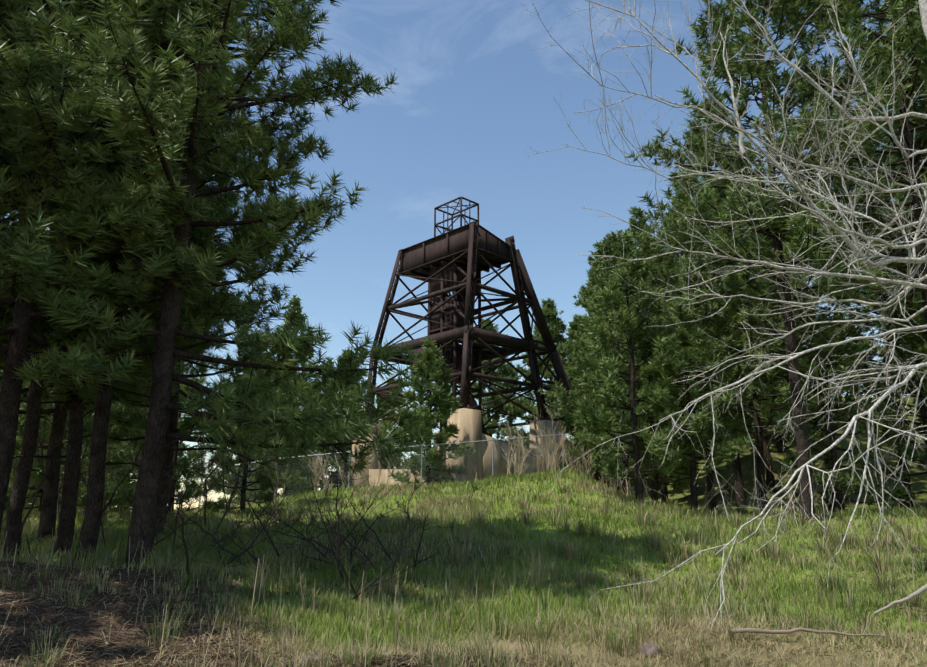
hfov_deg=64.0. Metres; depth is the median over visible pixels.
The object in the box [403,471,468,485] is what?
concrete rubble
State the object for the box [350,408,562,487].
concrete piers
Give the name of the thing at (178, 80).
pines
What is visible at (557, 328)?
pines
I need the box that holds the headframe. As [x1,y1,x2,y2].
[364,197,631,485]
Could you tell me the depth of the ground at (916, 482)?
9.98 m
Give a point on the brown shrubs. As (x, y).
(522, 464)
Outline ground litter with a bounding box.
[0,547,926,666]
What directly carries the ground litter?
on the ground at (916, 482)
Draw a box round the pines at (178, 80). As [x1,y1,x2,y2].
[0,0,438,568]
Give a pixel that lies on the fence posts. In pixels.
(492, 440)
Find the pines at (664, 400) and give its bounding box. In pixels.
[534,0,926,522]
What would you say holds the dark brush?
on the ground at (916, 482)
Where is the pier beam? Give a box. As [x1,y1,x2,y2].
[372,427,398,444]
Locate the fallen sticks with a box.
[729,584,926,639]
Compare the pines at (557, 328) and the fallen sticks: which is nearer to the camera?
the fallen sticks
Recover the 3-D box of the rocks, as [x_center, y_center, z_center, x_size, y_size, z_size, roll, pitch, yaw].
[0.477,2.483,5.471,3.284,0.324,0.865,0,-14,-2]
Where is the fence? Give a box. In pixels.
[200,436,657,502]
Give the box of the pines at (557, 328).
[0,194,710,508]
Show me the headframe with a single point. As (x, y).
(456, 261)
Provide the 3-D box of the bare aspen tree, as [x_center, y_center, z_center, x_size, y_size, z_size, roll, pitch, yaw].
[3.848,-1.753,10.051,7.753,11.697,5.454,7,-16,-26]
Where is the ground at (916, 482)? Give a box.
[0,396,926,666]
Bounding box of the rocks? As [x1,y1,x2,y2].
[300,643,662,662]
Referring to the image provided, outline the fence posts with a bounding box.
[199,433,660,507]
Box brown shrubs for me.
[279,399,818,518]
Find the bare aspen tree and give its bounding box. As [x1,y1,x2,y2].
[524,0,926,634]
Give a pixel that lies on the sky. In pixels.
(472, 95)
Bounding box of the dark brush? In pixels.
[4,374,454,601]
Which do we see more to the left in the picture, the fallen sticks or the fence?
the fence
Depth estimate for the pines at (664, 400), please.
23.96 m
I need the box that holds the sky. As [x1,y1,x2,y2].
[1,0,921,509]

